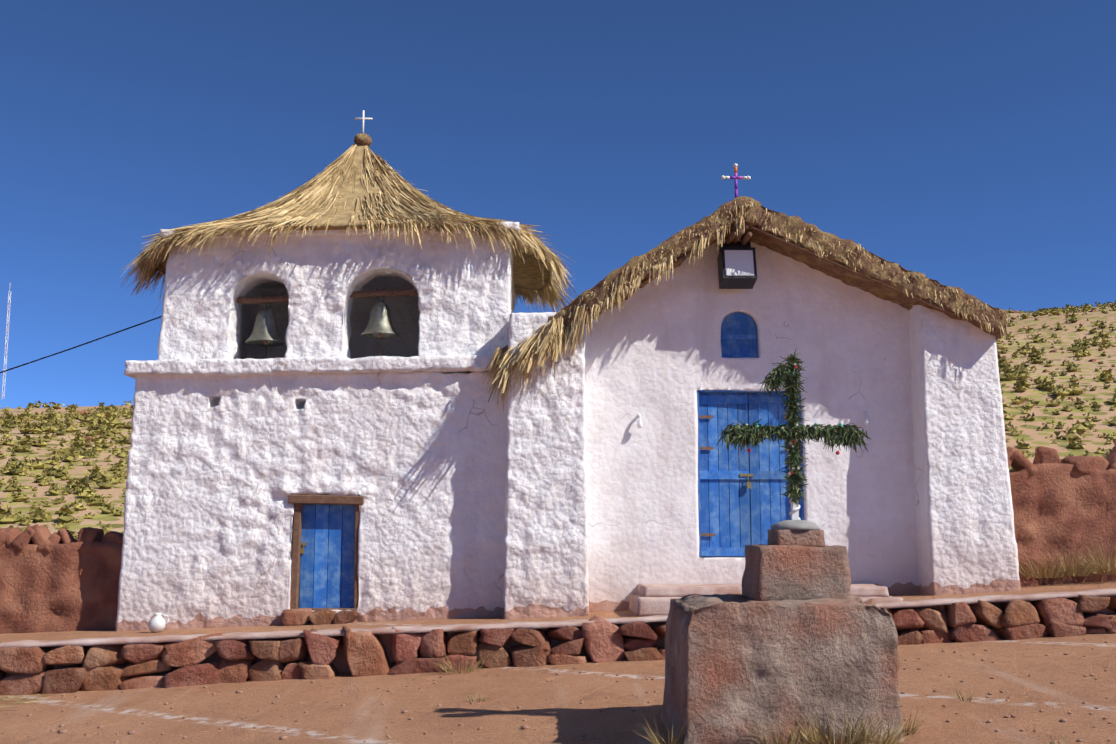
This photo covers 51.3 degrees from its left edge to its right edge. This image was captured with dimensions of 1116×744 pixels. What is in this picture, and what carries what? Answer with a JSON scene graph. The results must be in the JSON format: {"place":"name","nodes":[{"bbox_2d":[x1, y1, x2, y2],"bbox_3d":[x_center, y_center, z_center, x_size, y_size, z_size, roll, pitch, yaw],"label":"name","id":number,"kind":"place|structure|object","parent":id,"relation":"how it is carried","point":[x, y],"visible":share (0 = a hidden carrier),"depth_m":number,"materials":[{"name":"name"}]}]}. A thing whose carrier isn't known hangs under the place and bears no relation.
{"place":"outdoors","nodes":[
{"label":"outdoors","id":0,"kind":"place"},
{"bbox_2d":[0,632,1115,743],"bbox_3d":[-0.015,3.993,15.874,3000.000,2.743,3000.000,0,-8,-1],"label":"ground","id":1,"kind":"structure","parent":0,"point":[1010,669],"depth_m":11.60,"materials":[{"name":"brown soil"}]},
{"bbox_2d":[115,371,507,630],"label":"tower","id":2,"kind":"structure","parent":1,"relation":"on","point":[220,469],"depth_m":16.15,"materials":[{"name":"white paint"}]},
{"bbox_2d":[124,354,501,378],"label":"tower cornice","id":3,"kind":"structure","parent":2,"relation":"attached to","point":[467,364],"depth_m":16.28,"materials":[{"name":"white paint"}]},
{"bbox_2d":[288,495,363,610],"bbox_3d":[-3.216,2.511,16.097,1.042,1.612,0.240,0,-8,-1],"label":"door frame","id":4,"kind":"object","parent":2,"relation":"attached to","point":[298,501],"visible":0.67,"depth_m":16.07,"materials":[{"name":"brown wood"}]},
{"bbox_2d":[299,504,354,607],"bbox_3d":[-3.198,2.563,16.181,0.752,1.432,0.040,0,-8,-1],"label":"door","id":5,"kind":"structure","parent":4,"relation":"in","point":[322,568],"depth_m":16.16,"materials":[{"name":"blue wood"}]},
{"bbox_2d":[300,543,306,553],"bbox_3d":[-3.567,2.447,16.148,0.140,0.150,0.040,0,-8,-1],"label":"door latch","id":6,"kind":"object","parent":5,"relation":"attached to","point":[302,549],"visible":0.79,"depth_m":16.13,"materials":[{"name":"gold metal"}]},
{"bbox_2d":[158,232,514,359],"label":"bell tower wall","id":7,"kind":"structure","parent":2,"relation":"on","point":[462,303],"depth_m":16.82,"materials":[{"name":"white paint"}]},
{"bbox_2d":[0,316,161,372],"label":"power cable","id":8,"kind":"object","parent":7,"relation":"attached to","point":[81,344],"visible":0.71,"depth_m":18.57,"materials":[{"name":"black plastic"}]},
{"bbox_2d":[237,289,417,303],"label":"bell yokes","id":9,"kind":"object","parent":7,"relation":"attached to","point":[354,294],"visible":0.56,"depth_m":17.07,"materials":[{"name":"brown wood"}]},
{"bbox_2d":[245,303,284,345],"bbox_3d":[-4.279,-0.731,17.039,0.570,0.629,0.570,0,-8,-1],"label":"bell","id":10,"kind":"object","parent":9,"relation":"hanging from","point":[265,327],"visible":0.98,"depth_m":16.91,"materials":[{"name":"silver metal"}]},
{"bbox_2d":[264,340,267,358],"bbox_3d":[-4.269,-0.504,17.008,0.067,0.750,0.070,0,-8,-1],"label":"bell clapper","id":11,"kind":"object","parent":10,"relation":"hanging from","point":[265,342],"visible":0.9,"depth_m":16.98,"materials":[{"name":"metal"}]},
{"bbox_2d":[361,296,398,338],"bbox_3d":[-2.609,-0.831,17.075,0.559,0.616,0.559,0,-8,-1],"label":"bell","id":12,"kind":"object","parent":9,"relation":"hanging from","point":[380,320],"visible":0.92,"depth_m":16.95,"materials":[{"name":"silver metal"}]},
{"bbox_2d":[378,333,382,351],"bbox_3d":[-2.599,-0.590,17.042,0.065,0.773,0.069,0,-8,-1],"label":"bell clapper","id":13,"kind":"object","parent":12,"relation":"hanging from","point":[380,335],"visible":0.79,"depth_m":17.02,"materials":[{"name":"brown metal"}]},
{"bbox_2d":[160,221,519,237],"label":"roof slab","id":14,"kind":"structure","parent":7,"relation":"on","point":[352,232],"depth_m":16.86,"materials":[{"name":"white paint"}]},
{"bbox_2d":[154,144,551,289],"bbox_3d":[-3.172,-2.644,18.884,6.162,2.340,4.300,0,-8,-1],"label":"thatched roof","id":15,"kind":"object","parent":14,"relation":"on","point":[528,275],"visible":0.17,"depth_m":17.96,"materials":[{"name":"beige wicker"}]},
{"bbox_2d":[354,133,371,145],"bbox_3d":[-3.196,-3.791,19.041,0.299,0.242,0.300,0,-8,-1],"label":"stone finial","id":16,"kind":"object","parent":15,"relation":"on","point":[362,139],"visible":0.75,"depth_m":18.93,"materials":[{"name":"brown stone"}]},
{"bbox_2d":[354,110,372,132],"bbox_3d":[-3.198,-4.071,19.079,0.300,0.460,0.034,0,-8,-1],"label":"cross","id":17,"kind":"object","parent":16,"relation":"on","point":[362,118],"visible":0.81,"depth_m":19.08,"materials":[{"name":"white metal"}]},
{"bbox_2d":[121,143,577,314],"bbox_3d":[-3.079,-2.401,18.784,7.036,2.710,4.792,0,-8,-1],"label":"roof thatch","id":18,"kind":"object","parent":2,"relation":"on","point":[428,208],"visible":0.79,"depth_m":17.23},
{"bbox_2d":[0,595,1115,695],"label":"retaining wall stones","id":19,"kind":"object","parent":1,"relation":"on","point":[130,666],"visible":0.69,"depth_m":14.02,"materials":[{"name":"brown stone"}]},
{"bbox_2d":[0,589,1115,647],"bbox_3d":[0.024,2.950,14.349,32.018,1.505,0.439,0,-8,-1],"label":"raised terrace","id":20,"kind":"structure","parent":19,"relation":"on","point":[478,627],"depth_m":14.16,"materials":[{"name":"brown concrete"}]},
{"bbox_2d":[0,311,1115,743],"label":"dry grass tufts","id":21,"kind":"object","parent":1,"relation":"on","point":[862,737],"visible":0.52,"depth_m":9.39,"materials":[{"name":"beige plant"}]},
{"bbox_2d":[2,639,1114,743],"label":"pebbles","id":22,"kind":"object","parent":1,"relation":"on","point":[523,727],"visible":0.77,"depth_m":11.21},
{"bbox_2d":[660,593,903,743],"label":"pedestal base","id":23,"kind":"object","parent":1,"relation":"on","point":[735,663],"visible":0.85,"depth_m":9.31,"materials":[{"name":"brown stone"}]},
{"bbox_2d":[742,544,850,600],"bbox_3d":[2.055,1.760,10.123,0.810,0.511,0.753,0,-8,-1],"label":"pedestal","id":24,"kind":"object","parent":23,"relation":"on","point":[784,572],"visible":0.79,"depth_m":9.78,"materials":[{"name":"brown stone"}]},
{"bbox_2d":[767,530,824,546],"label":"pedestal upper block","id":25,"kind":"structure","parent":24,"relation":"on","point":[810,538],"depth_m":9.97,"materials":[{"name":"stone"}]},
{"bbox_2d":[716,348,870,519],"bbox_3d":[2.070,0.550,10.242,1.370,1.525,0.257,0,-8,-1],"label":"foliage-covered cross","id":26,"kind":"object","parent":25,"relation":"on","point":[752,435],"depth_m":10.22,"materials":[{"name":"green plant"}]},
{"bbox_2d":[734,363,837,474],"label":"flowers","id":27,"kind":"object","parent":26,"relation":"attached to","point":[804,424],"visible":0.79,"depth_m":10.22,"materials":[{"name":"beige plant"}]},
{"bbox_2d":[787,450,800,519],"bbox_3d":[2.079,0.983,10.231,0.104,0.648,0.096,0,-8,-1],"label":"cross","id":28,"kind":"object","parent":26,"relation":"attached to","point":[794,510],"visible":0.29,"depth_m":10.18,"materials":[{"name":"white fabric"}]},
{"bbox_2d":[755,372,842,481],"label":"flowers","id":29,"kind":"object","parent":26,"relation":"attached to","point":[841,424],"visible":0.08,"depth_m":10.27,"materials":[{"name":"teal"}]},
{"bbox_2d":[770,520,819,529],"bbox_3d":[2.077,1.338,10.183,0.430,0.088,0.430,0,-8,-1],"label":"cross base","id":30,"kind":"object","parent":25,"relation":"on","point":[795,525],"depth_m":10.03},
{"bbox_2d":[0,305,1115,537],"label":"hill terrain","id":31,"kind":"structure","parent":0,"point":[1032,435],"depth_m":80.83,"materials":[{"name":"beige sand"}]},
{"bbox_2d":[1,288,10,398],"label":"radio mast","id":32,"kind":"object","parent":31,"relation":"on","point":[7,329],"visible":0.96,"depth_m":181.44,"materials":[{"name":"white metal"}]},
{"bbox_2d":[0,300,1115,540],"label":"hill shrubs","id":33,"kind":"object","parent":31,"relation":"on","point":[104,428],"visible":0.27,"depth_m":84.48,"materials":[{"name":"green plant"}]},
{"bbox_2d":[23,304,1113,513],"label":"hill rocks","id":34,"kind":"object","parent":31,"relation":"on","point":[1011,361],"visible":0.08,"depth_m":107.33,"materials":[{"name":"red stone"}]},
{"bbox_2d":[0,581,1115,641],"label":"terrace","id":35,"kind":"structure","parent":0,"point":[67,635],"depth_m":15.41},
{"bbox_2d":[0,541,122,633],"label":"compound wall","id":36,"kind":"structure","parent":35,"relation":"on","point":[63,587],"depth_m":16.24,"materials":[{"name":"brown paint"}]},
{"bbox_2d":[0,524,122,553],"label":"wall coping stones","id":37,"kind":"object","parent":36,"relation":"on","point":[42,537],"visible":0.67,"depth_m":16.38,"materials":[{"name":"brown stone"}]},
{"bbox_2d":[148,613,168,631],"bbox_3d":[-5.299,3.316,15.377,0.235,0.250,0.228,-7,-10,41],"label":"ceramic jug","id":38,"kind":"object","parent":35,"relation":"on","point":[157,622],"visible":0.98,"depth_m":15.31,"materials":[{"name":"white ceramic"}]},
{"bbox_2d":[281,608,359,625],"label":"doorstep stones","id":39,"kind":"object","parent":35,"relation":"on","point":[295,617],"visible":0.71,"depth_m":15.73,"materials":[{"name":"brown stone"}]},
{"bbox_2d":[503,312,588,618],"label":"buttress","id":40,"kind":"structure","parent":35,"relation":"on","point":[546,554],"depth_m":15.80,"materials":[{"name":"white paint"}]},
{"bbox_2d":[629,583,902,615],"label":"entrance steps","id":41,"kind":"structure","parent":35,"relation":"on","point":[650,599],"depth_m":15.33,"materials":[{"name":"beige concrete"}]},
{"bbox_2d":[909,305,1020,595],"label":"buttress","id":42,"kind":"structure","parent":35,"relation":"on","point":[966,539],"depth_m":16.02,"materials":[{"name":"white paint"}]},
{"bbox_2d":[1009,463,1115,585],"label":"compound wall","id":43,"kind":"structure","parent":35,"relation":"on","point":[1058,508],"depth_m":16.71,"materials":[{"name":"brown paint"}]},
{"bbox_2d":[1006,439,1115,475],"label":"stones","id":44,"kind":"object","parent":43,"relation":"on","point":[1018,460],"visible":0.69,"depth_m":16.87,"materials":[{"name":"brown stone"}]},
{"bbox_2d":[0,0,1115,408],"label":"sky","id":45,"kind":"structure","parent":0,"point":[969,145],"materials":[{"name":"blue"}]},
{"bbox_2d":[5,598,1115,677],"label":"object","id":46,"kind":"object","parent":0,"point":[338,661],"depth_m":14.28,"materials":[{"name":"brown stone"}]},
{"bbox_2d":[584,239,917,611],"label":"church facade wall","id":47,"kind":"structure","parent":0,"point":[654,358],"depth_m":16.56,"materials":[{"name":"white paint"}]},
{"bbox_2d":[721,312,757,357],"bbox_3d":[2.618,-0.533,16.819,0.530,0.667,0.070,0,-8,-1],"label":"arched window","id":48,"kind":"structure","parent":47,"relation":"in","point":[738,335],"depth_m":16.80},
{"bbox_2d":[697,390,804,555],"bbox_3d":[2.728,1.429,16.548,1.520,2.355,0.160,0,-8,-1],"label":"door frame","id":49,"kind":"object","parent":47,"relation":"in","point":[699,497],"visible":0.38,"depth_m":16.51,"materials":[{"name":"blue wood"}]},
{"bbox_2d":[699,393,800,555],"bbox_3d":[2.727,1.451,16.582,1.452,2.320,0.065,0,-8,-1],"label":"double door","id":50,"kind":"structure","parent":49,"relation":"in","point":[765,504],"depth_m":16.55,"materials":[{"name":"blue wood"}]},
{"bbox_2d":[699,415,786,535],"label":"door hinges","id":51,"kind":"object","parent":50,"relation":"attached to","point":[706,448],"visible":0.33,"depth_m":16.58,"materials":[{"name":"brown metal"}]},
{"bbox_2d":[740,474,752,487],"bbox_3d":[2.684,1.548,16.515,0.190,0.210,0.040,0,-8,-1],"label":"door latch","id":52,"kind":"object","parent":50,"relation":"attached to","point":[748,484],"visible":0.96,"depth_m":16.52,"materials":[{"name":"metal"}]},
{"bbox_2d":[593,222,961,319],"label":"nave rafters","id":53,"kind":"object","parent":47,"relation":"on","point":[733,236],"visible":0.4,"depth_m":16.16,"materials":[{"name":"brown wood"}]},
{"bbox_2d":[482,196,1007,409],"bbox_3d":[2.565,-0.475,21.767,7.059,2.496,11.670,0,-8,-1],"label":"thatched roof","id":54,"kind":"structure","parent":53,"relation":"on","point":[846,277],"depth_m":16.13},
{"bbox_2d":[721,163,750,197],"bbox_3d":[2.515,-2.690,16.430,0.423,0.545,0.060,0,-8,-1],"label":"cross","id":55,"kind":"object","parent":54,"relation":"on","point":[735,177],"visible":0.96,"depth_m":16.42,"materials":[{"name":"metal"}]},
{"bbox_3d":[2.524,2.667,22.582,6.600,4.900,11.200,0,-8,-1],"label":"nave","id":56,"kind":"object","parent":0,"visible":0},
{"bbox_2d":[637,418,642,427],"bbox_3d":[1.154,0.722,16.403,0.080,0.143,0.080,0,-8,-1],"label":"bulb","id":57,"kind":"object","parent":56,"relation":"attached to","point":[639,424],"visible":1,"depth_m":16.38,"materials":[{"name":"white glass"}]},
{"bbox_2d":[717,241,756,288],"bbox_3d":[2.547,-1.528,16.610,0.480,0.663,0.569,0,-8,-1],"label":"flood light","id":58,"kind":"object","parent":56,"relation":"hanging from","point":[736,282],"depth_m":16.40,"materials":[{"name":"black metal"}]},
{"bbox_2d":[864,416,869,425],"bbox_3d":[4.383,0.693,16.488,0.080,0.143,0.080,0,-8,-1],"label":"bulb","id":59,"kind":"object","parent":56,"relation":"attached to","point":[866,422],"visible":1,"depth_m":16.46,"materials":[{"name":"white glass"}]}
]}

